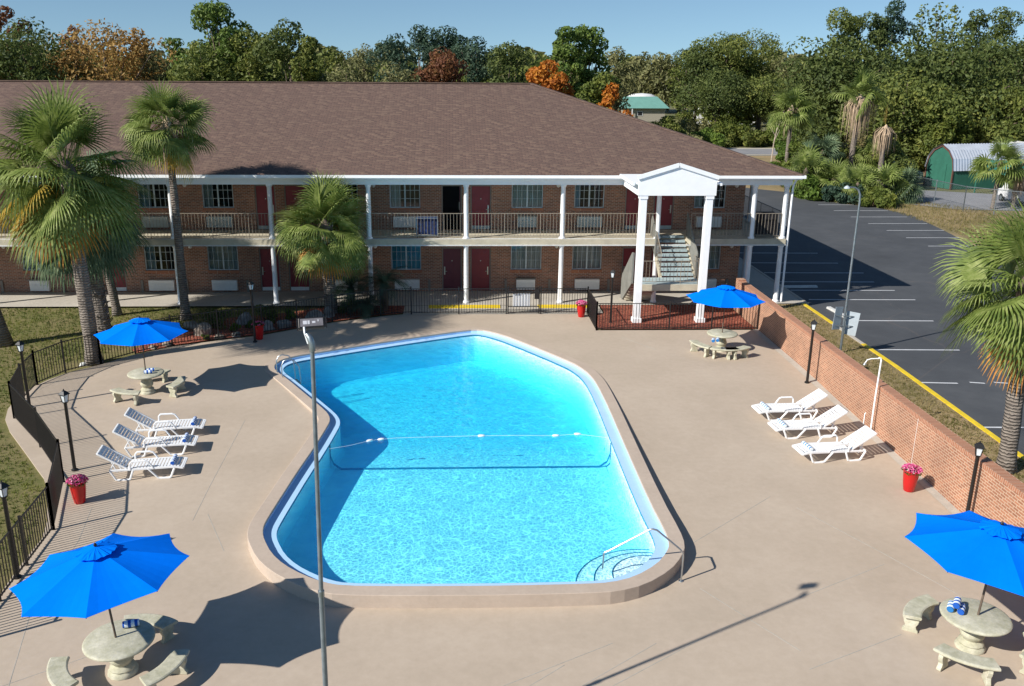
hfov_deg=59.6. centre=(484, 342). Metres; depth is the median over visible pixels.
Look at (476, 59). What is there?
broadleaf tree
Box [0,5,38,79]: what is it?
broadleaf tree
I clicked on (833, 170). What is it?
palmetto
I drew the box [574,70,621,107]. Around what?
broadleaf tree
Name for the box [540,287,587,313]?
pool fence
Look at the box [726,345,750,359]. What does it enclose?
stone bench
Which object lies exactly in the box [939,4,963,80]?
broadleaf tree
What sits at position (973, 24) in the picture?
broadleaf tree
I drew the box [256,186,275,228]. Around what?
door
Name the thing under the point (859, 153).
palmetto
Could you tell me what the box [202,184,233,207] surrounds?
window
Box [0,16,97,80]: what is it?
broadleaf tree
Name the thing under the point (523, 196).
window
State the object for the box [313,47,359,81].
broadleaf tree
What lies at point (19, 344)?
lamp post
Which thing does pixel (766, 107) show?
broadleaf tree
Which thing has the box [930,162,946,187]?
door
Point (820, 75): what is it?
broadleaf tree
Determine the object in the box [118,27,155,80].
broadleaf tree
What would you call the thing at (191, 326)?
rock
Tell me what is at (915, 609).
stone bench
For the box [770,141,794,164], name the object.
shrub
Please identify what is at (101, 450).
sun lounger
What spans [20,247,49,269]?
window
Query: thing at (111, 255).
palm tree
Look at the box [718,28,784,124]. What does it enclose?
broadleaf tree
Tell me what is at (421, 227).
laundry cart
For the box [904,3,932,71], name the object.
broadleaf tree
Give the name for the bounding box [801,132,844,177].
palmetto
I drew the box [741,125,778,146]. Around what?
shrub
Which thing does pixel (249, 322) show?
bed plant
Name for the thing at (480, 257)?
door
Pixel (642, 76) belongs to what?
broadleaf tree
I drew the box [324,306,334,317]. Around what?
rock
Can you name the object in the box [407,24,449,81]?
broadleaf tree
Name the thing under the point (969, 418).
kerb
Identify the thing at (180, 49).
broadleaf tree
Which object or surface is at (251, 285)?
lamp post
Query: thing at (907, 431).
brick wall
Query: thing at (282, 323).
rock
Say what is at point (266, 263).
door
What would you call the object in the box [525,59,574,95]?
broadleaf tree
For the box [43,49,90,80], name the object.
broadleaf tree
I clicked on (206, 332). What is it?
rock
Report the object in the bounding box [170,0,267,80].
broadleaf tree
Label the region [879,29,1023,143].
broadleaf tree
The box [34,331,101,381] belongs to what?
pool fence
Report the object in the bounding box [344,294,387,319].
sago palm
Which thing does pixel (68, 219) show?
palm tree
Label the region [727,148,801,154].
road shoulder
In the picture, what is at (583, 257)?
window
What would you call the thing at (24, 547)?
pool fence
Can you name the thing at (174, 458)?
rolled towel
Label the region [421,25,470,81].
broadleaf tree
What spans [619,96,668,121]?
house
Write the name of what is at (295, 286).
door
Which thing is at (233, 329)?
bed plant
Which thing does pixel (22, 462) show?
lawn grass
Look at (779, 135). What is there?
shrub
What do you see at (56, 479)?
pool fence
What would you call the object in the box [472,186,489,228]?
door
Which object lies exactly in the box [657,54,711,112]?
broadleaf tree
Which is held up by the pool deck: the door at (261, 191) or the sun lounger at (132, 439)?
the sun lounger at (132, 439)
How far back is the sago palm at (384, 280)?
40.91 m
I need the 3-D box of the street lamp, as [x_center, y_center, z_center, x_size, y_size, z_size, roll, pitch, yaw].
[14.164,-2.784,34.715,1.227,6.620,0.280,0,17,-2]
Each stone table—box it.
[82,619,155,680]
[127,367,163,394]
[707,329,737,351]
[939,597,1012,655]
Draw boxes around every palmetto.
[784,143,830,193]
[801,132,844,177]
[813,158,853,197]
[831,160,882,202]
[849,134,894,171]
[861,161,913,204]
[886,166,925,204]
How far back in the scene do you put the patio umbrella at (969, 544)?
16.99 m
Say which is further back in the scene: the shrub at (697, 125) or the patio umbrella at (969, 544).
the shrub at (697, 125)
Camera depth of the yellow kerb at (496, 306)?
42.17 m
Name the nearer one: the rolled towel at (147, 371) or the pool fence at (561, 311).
the rolled towel at (147, 371)
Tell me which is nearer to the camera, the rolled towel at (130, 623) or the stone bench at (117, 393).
the rolled towel at (130, 623)
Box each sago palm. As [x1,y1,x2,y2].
[324,268,374,313]
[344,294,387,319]
[360,263,410,311]
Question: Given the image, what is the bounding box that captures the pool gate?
[507,286,539,313]
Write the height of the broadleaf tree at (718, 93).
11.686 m
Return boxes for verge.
[746,185,1023,245]
[778,304,1023,482]
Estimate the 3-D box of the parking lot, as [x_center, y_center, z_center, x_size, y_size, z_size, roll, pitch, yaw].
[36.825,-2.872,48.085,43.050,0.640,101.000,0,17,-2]
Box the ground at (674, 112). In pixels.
[0,82,1023,329]
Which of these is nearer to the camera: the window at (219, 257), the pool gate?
the pool gate
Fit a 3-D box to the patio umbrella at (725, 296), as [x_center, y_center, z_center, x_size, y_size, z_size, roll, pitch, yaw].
[9.493,-1.355,35.353,2.846,2.060,2.846,16,23,41]
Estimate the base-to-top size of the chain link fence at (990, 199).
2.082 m
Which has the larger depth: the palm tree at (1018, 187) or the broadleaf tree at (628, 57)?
the broadleaf tree at (628, 57)
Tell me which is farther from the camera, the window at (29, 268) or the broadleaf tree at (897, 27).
the broadleaf tree at (897, 27)
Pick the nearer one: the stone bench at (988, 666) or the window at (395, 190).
the stone bench at (988, 666)
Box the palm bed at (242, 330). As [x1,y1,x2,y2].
[131,305,406,352]
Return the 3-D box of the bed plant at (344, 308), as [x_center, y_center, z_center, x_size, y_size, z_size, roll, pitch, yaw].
[-6.276,-1.733,41.234,0.928,0.848,1.438,5,18,14]
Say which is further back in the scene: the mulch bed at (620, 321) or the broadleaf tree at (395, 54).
the broadleaf tree at (395, 54)
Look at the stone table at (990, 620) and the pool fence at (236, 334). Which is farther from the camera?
the pool fence at (236, 334)
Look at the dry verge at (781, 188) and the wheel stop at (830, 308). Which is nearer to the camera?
the wheel stop at (830, 308)
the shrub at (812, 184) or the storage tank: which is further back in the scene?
the storage tank
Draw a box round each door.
[113,258,126,290]
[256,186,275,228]
[260,249,279,290]
[285,186,304,227]
[289,251,308,290]
[443,249,460,289]
[459,186,460,228]
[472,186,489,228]
[472,249,489,289]
[623,248,635,279]
[625,188,638,228]
[650,248,669,276]
[654,196,672,228]
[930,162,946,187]
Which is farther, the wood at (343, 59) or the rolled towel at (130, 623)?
the wood at (343, 59)
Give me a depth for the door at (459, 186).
44.16 m
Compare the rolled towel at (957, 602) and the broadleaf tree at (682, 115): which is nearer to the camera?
the rolled towel at (957, 602)
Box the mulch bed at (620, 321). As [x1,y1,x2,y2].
[597,305,754,328]
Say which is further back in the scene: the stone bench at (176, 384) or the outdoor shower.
the stone bench at (176, 384)
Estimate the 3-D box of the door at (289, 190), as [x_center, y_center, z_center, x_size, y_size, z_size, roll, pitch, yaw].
[-9.223,-6.600,43.650,0.900,2.128,0.137,0,17,-2]
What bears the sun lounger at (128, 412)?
on the pool deck
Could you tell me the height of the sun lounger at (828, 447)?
0.848 m
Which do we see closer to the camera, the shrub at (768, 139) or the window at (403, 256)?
the window at (403, 256)
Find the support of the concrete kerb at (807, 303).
on the parking lot
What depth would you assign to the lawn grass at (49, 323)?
39.12 m
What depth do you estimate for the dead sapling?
108.10 m
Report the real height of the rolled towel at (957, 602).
0.124 m
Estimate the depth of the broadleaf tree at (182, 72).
82.28 m
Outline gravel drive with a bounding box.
[905,190,1023,210]
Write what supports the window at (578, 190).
in the motel
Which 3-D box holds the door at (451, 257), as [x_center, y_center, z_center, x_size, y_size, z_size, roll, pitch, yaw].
[-1.625,-3.684,44.823,0.880,2.128,0.137,0,17,-2]
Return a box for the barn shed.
[923,142,1023,192]
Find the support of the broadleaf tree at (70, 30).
on the ground at (674, 112)
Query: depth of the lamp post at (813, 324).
31.92 m
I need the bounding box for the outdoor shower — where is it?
[863,357,881,430]
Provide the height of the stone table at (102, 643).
0.752 m
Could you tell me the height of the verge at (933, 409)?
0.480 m
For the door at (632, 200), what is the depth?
44.26 m
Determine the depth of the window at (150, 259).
44.25 m
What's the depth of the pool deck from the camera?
21.44 m
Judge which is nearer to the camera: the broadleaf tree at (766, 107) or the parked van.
the parked van
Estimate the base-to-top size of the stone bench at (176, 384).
0.430 m
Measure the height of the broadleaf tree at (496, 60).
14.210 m
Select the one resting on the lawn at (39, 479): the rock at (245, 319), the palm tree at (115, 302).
the palm tree at (115, 302)
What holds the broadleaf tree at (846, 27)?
on the dry field
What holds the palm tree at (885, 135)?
on the ground at (674, 112)
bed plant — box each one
[202,309,232,328]
[229,323,240,331]
[245,320,252,327]
[254,304,277,322]
[285,309,295,318]
[336,299,355,313]
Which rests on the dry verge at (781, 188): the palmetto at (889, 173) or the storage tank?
the palmetto at (889, 173)
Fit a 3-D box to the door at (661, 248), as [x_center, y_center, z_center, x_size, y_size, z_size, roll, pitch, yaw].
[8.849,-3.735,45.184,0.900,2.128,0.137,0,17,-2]
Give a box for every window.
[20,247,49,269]
[138,184,168,207]
[144,246,174,269]
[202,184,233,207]
[207,246,238,269]
[390,185,419,207]
[391,246,420,269]
[511,246,541,268]
[512,185,542,207]
[572,246,601,268]
[574,185,604,207]
[690,246,720,268]
[694,185,725,207]
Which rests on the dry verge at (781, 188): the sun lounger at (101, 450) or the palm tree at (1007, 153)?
the palm tree at (1007, 153)
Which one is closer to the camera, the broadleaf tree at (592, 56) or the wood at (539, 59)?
the broadleaf tree at (592, 56)
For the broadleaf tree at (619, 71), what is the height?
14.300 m
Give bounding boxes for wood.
[19,42,1019,101]
[39,48,1022,125]
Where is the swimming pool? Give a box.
[247,327,684,607]
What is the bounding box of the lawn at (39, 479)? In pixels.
[0,307,402,591]
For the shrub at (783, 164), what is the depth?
84.80 m
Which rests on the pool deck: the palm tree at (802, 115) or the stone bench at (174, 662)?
the stone bench at (174, 662)
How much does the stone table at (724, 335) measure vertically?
0.752 m
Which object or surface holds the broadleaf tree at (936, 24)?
on the ground at (674, 112)
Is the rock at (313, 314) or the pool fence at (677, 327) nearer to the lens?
the pool fence at (677, 327)
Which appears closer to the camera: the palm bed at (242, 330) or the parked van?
the palm bed at (242, 330)
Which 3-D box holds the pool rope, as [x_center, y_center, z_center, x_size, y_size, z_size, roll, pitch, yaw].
[-0.472,2.954,27.520,8.485,0.088,0.675,-2,17,-6]
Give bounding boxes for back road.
[730,149,777,153]
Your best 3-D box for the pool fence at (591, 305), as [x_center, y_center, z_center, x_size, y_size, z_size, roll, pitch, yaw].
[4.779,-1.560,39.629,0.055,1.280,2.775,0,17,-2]
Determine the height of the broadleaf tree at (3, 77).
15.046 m
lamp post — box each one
[0,480,21,579]
[15,340,32,406]
[58,389,77,471]
[247,280,256,342]
[609,270,615,322]
[804,319,816,383]
[965,441,984,511]
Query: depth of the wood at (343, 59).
194.82 m
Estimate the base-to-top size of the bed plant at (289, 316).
0.631 m
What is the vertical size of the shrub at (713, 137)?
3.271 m
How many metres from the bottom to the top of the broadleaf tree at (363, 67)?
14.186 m
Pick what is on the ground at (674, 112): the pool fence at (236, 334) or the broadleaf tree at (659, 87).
the broadleaf tree at (659, 87)
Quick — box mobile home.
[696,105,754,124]
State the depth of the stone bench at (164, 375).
31.95 m
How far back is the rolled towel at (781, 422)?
27.75 m
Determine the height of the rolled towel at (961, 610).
0.124 m
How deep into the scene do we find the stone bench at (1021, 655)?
17.22 m
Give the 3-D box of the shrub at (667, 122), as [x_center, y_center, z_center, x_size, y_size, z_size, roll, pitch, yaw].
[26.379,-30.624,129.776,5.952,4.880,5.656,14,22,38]
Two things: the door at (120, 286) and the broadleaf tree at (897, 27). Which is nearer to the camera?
the door at (120, 286)
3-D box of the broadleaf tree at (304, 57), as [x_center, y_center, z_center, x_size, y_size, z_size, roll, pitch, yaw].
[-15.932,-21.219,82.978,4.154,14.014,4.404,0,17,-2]
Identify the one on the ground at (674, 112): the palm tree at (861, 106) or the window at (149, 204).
the palm tree at (861, 106)
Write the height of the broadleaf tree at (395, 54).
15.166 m
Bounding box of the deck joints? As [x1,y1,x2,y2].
[3,322,961,685]
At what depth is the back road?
123.42 m
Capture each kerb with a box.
[429,304,586,307]
[739,257,864,343]
[801,303,1023,459]
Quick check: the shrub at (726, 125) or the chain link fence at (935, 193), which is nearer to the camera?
the chain link fence at (935, 193)
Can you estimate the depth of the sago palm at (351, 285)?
41.04 m
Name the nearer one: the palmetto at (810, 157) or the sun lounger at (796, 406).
the sun lounger at (796, 406)
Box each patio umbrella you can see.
[9,533,188,637]
[94,316,186,369]
[686,283,764,332]
[904,510,1023,614]
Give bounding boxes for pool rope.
[331,433,606,448]
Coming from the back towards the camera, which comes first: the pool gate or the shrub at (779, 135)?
the shrub at (779, 135)
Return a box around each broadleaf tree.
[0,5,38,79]
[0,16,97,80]
[0,29,50,79]
[43,18,177,80]
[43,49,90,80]
[60,26,89,75]
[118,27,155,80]
[125,53,183,80]
[161,37,185,78]
[165,39,236,80]
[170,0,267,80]
[202,27,284,81]
[252,17,327,81]
[288,35,332,81]
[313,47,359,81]
[324,62,360,81]
[334,43,385,81]
[364,33,429,81]
[379,60,420,81]
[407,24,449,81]
[410,46,469,82]
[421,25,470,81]
[451,36,499,82]
[485,40,532,82]
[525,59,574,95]
[544,25,588,96]
[550,43,598,85]
[569,24,611,101]
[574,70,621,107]
[596,82,632,116]
[604,46,641,110]
[612,54,648,90]
[616,51,667,95]
[638,51,681,111]
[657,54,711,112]
[665,50,701,126]
[671,66,764,130]
[673,44,724,121]
[684,31,758,125]
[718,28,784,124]
[733,71,798,129]
[761,53,807,131]
[765,30,941,145]
[796,6,869,140]
[836,65,972,169]
[837,11,890,71]
[867,0,918,68]
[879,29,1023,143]
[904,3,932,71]
[916,103,974,164]
[921,2,947,91]
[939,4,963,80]
[943,79,1023,143]
[951,8,991,84]
[961,6,1023,89]
[988,35,1023,89]
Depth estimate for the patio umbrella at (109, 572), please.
16.08 m
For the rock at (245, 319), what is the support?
on the palm bed at (242, 330)
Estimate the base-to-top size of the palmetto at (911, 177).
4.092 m
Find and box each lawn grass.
[0,307,300,361]
[0,360,66,570]
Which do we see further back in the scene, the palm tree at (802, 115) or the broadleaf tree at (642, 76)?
the broadleaf tree at (642, 76)
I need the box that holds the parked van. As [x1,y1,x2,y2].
[998,182,1023,205]
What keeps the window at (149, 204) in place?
in the motel
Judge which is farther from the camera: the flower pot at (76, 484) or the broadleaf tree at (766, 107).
the broadleaf tree at (766, 107)
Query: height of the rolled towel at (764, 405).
0.110 m
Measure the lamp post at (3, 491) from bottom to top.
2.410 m
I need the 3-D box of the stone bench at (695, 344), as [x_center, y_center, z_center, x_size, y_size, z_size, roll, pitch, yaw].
[8.534,0.226,35.350,0.459,0.430,1.167,-8,19,-25]
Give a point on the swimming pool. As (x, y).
(464, 516)
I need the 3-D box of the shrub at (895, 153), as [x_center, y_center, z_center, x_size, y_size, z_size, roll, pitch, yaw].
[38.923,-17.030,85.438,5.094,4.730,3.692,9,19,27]
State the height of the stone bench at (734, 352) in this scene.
0.430 m
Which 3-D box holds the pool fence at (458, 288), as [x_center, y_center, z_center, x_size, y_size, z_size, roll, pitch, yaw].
[-1.165,-1.932,40.724,4.395,1.280,0.055,0,17,-2]
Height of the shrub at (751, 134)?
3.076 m
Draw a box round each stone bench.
[46,656,78,685]
[110,387,140,404]
[124,613,177,643]
[139,649,189,685]
[161,369,170,382]
[166,376,185,397]
[689,340,711,356]
[710,346,738,359]
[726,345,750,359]
[902,594,938,633]
[933,643,1000,685]
[1019,632,1023,673]
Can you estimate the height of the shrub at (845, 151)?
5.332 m
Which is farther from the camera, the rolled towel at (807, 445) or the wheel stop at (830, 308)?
the wheel stop at (830, 308)
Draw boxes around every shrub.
[650,115,687,133]
[672,117,710,133]
[679,132,703,140]
[690,127,726,146]
[701,114,752,145]
[715,128,765,147]
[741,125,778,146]
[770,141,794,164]
[771,124,810,147]
[776,141,815,186]
[789,173,832,200]
[811,131,848,181]
[821,181,866,204]
[839,132,874,181]
[847,185,896,208]
[864,141,919,187]
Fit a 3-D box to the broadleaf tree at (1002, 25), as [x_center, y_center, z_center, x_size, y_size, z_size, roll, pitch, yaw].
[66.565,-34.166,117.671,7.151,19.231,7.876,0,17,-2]
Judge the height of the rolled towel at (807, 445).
0.110 m
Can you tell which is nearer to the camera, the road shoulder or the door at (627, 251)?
the door at (627, 251)
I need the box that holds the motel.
[0,80,806,322]
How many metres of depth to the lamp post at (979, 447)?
22.28 m
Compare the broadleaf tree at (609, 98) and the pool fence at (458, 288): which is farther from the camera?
the broadleaf tree at (609, 98)
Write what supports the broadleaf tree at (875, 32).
on the ground at (674, 112)
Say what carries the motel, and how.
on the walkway
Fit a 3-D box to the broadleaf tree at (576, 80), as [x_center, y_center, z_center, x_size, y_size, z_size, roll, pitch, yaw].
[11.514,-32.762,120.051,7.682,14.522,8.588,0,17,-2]
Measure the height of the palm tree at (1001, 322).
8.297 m
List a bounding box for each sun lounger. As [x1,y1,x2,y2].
[96,445,187,480]
[112,423,198,457]
[124,407,205,439]
[751,389,827,420]
[767,405,847,438]
[792,425,876,462]
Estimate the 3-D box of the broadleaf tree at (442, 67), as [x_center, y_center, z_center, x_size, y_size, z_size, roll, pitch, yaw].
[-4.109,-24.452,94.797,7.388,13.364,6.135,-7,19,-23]
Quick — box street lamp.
[832,185,860,350]
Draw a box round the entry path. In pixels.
[403,305,601,314]
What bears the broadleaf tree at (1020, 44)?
on the ground at (674, 112)
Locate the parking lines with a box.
[780,210,1023,427]
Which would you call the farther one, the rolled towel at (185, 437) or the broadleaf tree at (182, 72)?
the broadleaf tree at (182, 72)
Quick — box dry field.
[751,156,924,175]
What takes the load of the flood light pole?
on the pool deck
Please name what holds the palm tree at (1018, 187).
on the dry verge at (781, 188)
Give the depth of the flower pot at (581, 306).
40.35 m
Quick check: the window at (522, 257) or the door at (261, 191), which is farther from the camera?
the window at (522, 257)
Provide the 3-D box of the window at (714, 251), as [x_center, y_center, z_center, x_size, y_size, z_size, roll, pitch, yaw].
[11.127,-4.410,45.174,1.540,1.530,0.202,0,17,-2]
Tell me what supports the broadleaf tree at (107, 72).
on the ground at (674, 112)
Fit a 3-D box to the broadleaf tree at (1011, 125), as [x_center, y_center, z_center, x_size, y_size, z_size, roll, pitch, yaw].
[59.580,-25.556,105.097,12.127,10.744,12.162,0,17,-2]
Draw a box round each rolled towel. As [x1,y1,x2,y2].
[122,619,138,627]
[144,370,152,373]
[170,454,177,464]
[182,432,188,441]
[191,416,196,424]
[760,401,769,409]
[777,418,786,426]
[801,441,812,450]
[947,600,953,611]
[953,596,961,608]
[957,603,965,614]
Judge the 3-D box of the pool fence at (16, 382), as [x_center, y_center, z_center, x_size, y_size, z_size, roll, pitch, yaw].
[-15.552,1.351,30.039,0.183,1.340,3.144,-4,18,-12]
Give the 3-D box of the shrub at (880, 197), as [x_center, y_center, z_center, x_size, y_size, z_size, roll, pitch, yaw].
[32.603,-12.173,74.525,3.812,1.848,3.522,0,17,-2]
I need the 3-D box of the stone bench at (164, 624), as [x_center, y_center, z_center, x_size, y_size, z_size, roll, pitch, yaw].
[-6.790,5.804,18.140,1.166,0.430,0.459,3,17,8]
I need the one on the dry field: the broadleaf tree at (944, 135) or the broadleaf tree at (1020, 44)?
the broadleaf tree at (944, 135)
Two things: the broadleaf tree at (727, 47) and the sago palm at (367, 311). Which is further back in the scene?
the broadleaf tree at (727, 47)
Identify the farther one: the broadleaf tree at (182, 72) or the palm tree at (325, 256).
the broadleaf tree at (182, 72)
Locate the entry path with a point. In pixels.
(466, 310)
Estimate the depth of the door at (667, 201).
44.34 m
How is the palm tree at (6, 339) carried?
on the lawn at (39, 479)
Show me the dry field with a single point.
(766, 158)
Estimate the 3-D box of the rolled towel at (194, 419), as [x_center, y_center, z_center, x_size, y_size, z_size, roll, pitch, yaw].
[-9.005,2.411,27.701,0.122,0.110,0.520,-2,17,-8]
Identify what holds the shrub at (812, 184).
on the ground at (674, 112)
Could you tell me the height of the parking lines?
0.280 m
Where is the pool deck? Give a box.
[0,314,1023,685]
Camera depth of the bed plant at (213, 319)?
38.62 m
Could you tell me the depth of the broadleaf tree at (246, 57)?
84.01 m
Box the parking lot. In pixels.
[739,188,1023,454]
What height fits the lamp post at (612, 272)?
2.450 m
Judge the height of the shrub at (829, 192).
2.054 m
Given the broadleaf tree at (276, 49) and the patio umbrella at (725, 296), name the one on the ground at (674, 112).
the broadleaf tree at (276, 49)
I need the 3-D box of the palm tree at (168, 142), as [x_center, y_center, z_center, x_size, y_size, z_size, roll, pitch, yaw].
[-13.309,-5.998,38.427,4.145,10.530,3.875,-12,21,-35]
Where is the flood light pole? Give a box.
[296,316,327,685]
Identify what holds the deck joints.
on the pool deck
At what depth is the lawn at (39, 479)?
34.21 m
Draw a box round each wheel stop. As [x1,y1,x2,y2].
[784,285,817,287]
[826,306,843,316]
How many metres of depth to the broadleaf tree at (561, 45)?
109.87 m
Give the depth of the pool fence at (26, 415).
26.95 m
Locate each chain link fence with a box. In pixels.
[919,177,965,208]
[962,186,1023,215]
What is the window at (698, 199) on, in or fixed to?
in the motel
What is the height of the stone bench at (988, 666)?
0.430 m
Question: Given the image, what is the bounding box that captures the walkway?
[0,259,804,306]
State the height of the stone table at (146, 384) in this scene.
0.752 m
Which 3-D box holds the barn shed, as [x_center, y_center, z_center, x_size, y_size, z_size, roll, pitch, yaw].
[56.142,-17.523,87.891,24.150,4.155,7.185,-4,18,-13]
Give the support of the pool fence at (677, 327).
on the pool deck
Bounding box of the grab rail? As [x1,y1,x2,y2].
[602,528,683,582]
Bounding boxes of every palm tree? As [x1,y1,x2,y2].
[0,76,157,365]
[0,309,14,347]
[16,145,152,344]
[103,210,138,316]
[117,78,218,320]
[270,169,372,313]
[765,84,818,162]
[826,64,889,167]
[871,106,896,185]
[928,197,1023,474]
[968,137,1023,208]
[1004,163,1023,208]
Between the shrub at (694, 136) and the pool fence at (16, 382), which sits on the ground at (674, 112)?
the shrub at (694, 136)
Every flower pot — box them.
[65,474,88,503]
[251,321,263,339]
[576,300,586,316]
[901,463,922,492]
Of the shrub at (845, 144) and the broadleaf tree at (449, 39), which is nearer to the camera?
the shrub at (845, 144)
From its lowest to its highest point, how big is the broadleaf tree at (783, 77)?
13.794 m
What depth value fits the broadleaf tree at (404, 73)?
93.25 m
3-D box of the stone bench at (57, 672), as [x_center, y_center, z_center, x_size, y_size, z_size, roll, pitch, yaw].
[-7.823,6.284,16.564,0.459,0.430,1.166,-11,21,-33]
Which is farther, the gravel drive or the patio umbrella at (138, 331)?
the gravel drive
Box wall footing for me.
[753,330,960,513]
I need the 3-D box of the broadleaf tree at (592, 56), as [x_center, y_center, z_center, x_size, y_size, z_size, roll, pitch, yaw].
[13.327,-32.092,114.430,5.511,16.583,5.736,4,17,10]
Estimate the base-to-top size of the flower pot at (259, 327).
0.811 m
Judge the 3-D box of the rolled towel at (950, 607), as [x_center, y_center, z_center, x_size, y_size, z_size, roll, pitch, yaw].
[9.399,5.303,18.003,0.138,0.124,0.300,11,20,31]
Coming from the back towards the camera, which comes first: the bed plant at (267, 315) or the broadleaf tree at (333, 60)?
the broadleaf tree at (333, 60)
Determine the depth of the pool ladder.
32.80 m
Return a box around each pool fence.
[0,482,54,601]
[7,381,55,462]
[10,350,38,397]
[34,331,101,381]
[47,439,64,523]
[101,286,410,360]
[410,287,506,313]
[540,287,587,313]
[587,286,596,327]
[596,301,759,329]
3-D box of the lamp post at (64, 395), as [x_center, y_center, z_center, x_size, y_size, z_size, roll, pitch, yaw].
[-11.596,2.437,24.951,0.219,2.450,0.219,7,19,22]
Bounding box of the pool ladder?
[276,354,301,384]
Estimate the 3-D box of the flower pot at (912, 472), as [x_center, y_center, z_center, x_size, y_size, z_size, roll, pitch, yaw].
[11.622,3.662,24.355,0.560,0.787,0.576,0,17,-2]
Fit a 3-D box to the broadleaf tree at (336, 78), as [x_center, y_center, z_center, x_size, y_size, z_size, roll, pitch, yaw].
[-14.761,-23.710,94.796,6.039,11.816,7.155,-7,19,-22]
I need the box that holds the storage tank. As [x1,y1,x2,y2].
[629,93,655,96]
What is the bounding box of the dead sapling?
[770,112,783,161]
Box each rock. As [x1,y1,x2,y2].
[183,321,197,328]
[193,322,211,335]
[236,312,251,325]
[263,320,274,330]
[277,319,291,327]
[305,310,324,317]
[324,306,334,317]
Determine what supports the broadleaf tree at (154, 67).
on the ground at (674, 112)
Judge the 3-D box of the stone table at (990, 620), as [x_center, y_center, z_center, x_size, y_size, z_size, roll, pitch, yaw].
[9.815,5.782,17.958,1.307,0.752,1.307,-5,18,-18]
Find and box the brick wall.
[733,278,1023,527]
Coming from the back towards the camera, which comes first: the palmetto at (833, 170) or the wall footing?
the palmetto at (833, 170)
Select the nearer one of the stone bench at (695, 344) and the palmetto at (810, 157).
the stone bench at (695, 344)
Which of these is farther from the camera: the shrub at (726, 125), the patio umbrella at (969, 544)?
the shrub at (726, 125)
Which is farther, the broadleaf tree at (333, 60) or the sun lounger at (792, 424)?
the broadleaf tree at (333, 60)
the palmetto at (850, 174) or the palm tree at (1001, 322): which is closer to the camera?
the palm tree at (1001, 322)
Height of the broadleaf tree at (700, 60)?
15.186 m
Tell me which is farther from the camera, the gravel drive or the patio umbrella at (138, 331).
the gravel drive
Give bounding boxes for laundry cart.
[416,216,437,237]
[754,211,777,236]
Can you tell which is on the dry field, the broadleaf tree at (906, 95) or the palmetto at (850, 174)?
the broadleaf tree at (906, 95)
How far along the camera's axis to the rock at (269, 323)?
38.24 m
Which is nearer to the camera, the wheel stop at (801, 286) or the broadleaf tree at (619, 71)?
the wheel stop at (801, 286)

